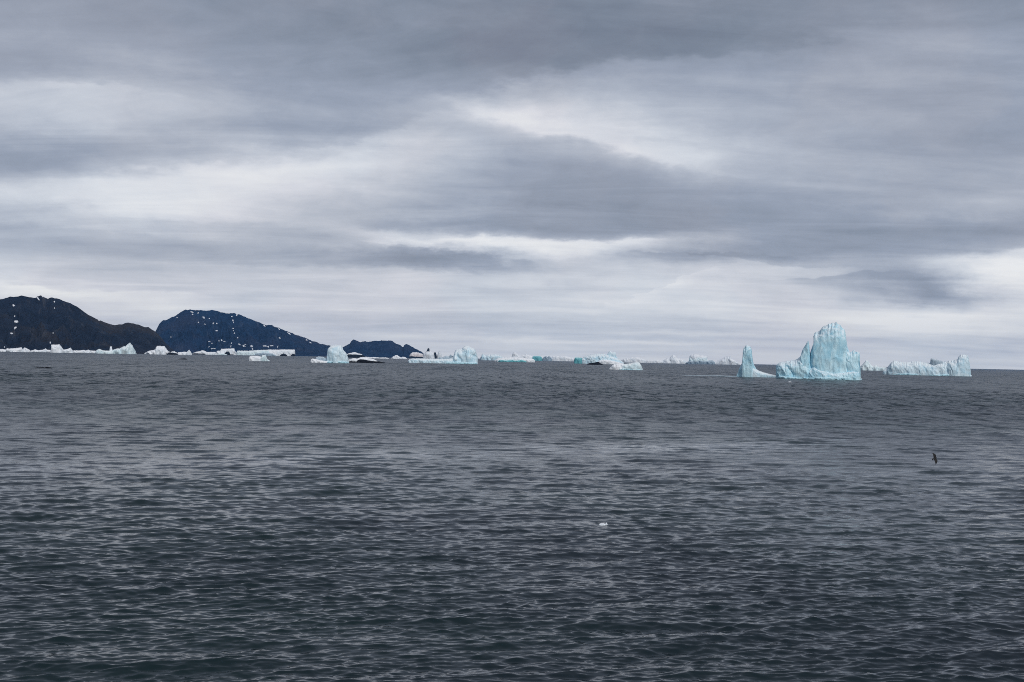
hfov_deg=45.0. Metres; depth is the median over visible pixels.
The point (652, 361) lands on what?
ice floe
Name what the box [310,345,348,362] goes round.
iceberg
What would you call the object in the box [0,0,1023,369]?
sky
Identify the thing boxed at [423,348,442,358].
iceberg
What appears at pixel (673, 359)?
iceberg
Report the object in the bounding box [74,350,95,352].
ice floe
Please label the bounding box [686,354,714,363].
iceberg
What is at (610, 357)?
iceberg
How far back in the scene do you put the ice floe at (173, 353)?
4920.44 m
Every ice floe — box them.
[0,347,31,351]
[31,348,49,351]
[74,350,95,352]
[167,351,177,354]
[178,350,191,354]
[193,350,217,354]
[249,355,269,360]
[347,352,365,357]
[349,357,375,361]
[391,355,406,358]
[409,352,422,357]
[494,357,534,361]
[512,352,532,358]
[532,356,541,360]
[542,356,551,360]
[552,356,573,360]
[621,357,644,362]
[644,360,662,362]
[682,375,736,376]
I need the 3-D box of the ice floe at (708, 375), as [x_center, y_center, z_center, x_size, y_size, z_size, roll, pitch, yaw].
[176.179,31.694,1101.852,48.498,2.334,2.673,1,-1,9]
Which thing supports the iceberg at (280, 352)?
on the sea
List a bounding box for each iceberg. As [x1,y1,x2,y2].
[50,344,73,352]
[96,343,135,353]
[144,346,168,354]
[216,348,236,354]
[236,349,294,355]
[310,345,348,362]
[407,345,477,363]
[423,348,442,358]
[480,354,504,359]
[574,351,623,363]
[609,362,642,369]
[663,355,686,363]
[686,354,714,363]
[715,356,740,364]
[736,345,775,377]
[776,322,861,379]
[860,360,885,370]
[883,354,971,375]
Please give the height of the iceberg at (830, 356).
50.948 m
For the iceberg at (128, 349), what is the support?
on the sea
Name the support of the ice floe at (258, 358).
on the sea
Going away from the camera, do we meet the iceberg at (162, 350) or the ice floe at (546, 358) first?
the iceberg at (162, 350)
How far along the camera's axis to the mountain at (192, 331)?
9307.34 m
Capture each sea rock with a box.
[349,359,384,362]
[587,362,602,364]
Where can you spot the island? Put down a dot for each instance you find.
(387, 349)
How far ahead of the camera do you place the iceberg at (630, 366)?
1687.53 m
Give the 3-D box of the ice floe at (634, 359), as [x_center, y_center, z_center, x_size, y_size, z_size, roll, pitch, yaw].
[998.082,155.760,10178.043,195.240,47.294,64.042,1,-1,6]
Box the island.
[343,339,423,357]
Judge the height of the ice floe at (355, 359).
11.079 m
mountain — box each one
[0,295,177,353]
[155,309,329,356]
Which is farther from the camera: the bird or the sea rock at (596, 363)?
the sea rock at (596, 363)
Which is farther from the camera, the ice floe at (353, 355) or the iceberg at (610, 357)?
the ice floe at (353, 355)
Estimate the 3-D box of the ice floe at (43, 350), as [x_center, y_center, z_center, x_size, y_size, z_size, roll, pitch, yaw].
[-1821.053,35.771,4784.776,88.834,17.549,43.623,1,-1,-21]
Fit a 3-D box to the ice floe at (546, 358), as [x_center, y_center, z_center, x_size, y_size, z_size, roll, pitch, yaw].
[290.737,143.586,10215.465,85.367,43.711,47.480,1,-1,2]
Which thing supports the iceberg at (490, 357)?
on the sea
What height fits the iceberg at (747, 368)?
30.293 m
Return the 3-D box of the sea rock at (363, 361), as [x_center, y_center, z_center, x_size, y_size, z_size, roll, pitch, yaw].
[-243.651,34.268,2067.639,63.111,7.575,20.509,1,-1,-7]
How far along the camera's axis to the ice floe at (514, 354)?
10208.60 m
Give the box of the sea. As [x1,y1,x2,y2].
[0,352,1023,681]
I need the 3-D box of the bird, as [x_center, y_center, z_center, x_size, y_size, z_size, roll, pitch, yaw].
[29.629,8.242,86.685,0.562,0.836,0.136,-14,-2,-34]
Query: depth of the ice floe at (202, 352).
6736.33 m
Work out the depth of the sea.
90.25 m
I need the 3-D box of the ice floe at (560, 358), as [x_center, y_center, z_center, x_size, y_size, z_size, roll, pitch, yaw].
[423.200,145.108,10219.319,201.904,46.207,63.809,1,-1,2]
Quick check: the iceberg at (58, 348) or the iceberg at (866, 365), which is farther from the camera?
the iceberg at (58, 348)
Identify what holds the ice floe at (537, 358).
on the sea
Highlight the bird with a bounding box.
[932,453,937,464]
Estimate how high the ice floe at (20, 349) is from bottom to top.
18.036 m
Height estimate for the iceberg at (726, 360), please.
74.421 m
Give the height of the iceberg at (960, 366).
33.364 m
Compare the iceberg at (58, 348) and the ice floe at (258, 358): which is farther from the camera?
the iceberg at (58, 348)
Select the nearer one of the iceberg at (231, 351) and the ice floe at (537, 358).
the iceberg at (231, 351)
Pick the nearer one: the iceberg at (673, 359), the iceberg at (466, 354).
the iceberg at (466, 354)
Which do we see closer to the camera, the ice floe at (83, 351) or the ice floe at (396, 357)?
the ice floe at (83, 351)
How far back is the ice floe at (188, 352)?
4933.20 m
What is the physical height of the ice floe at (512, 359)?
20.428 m
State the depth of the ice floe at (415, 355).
10180.51 m

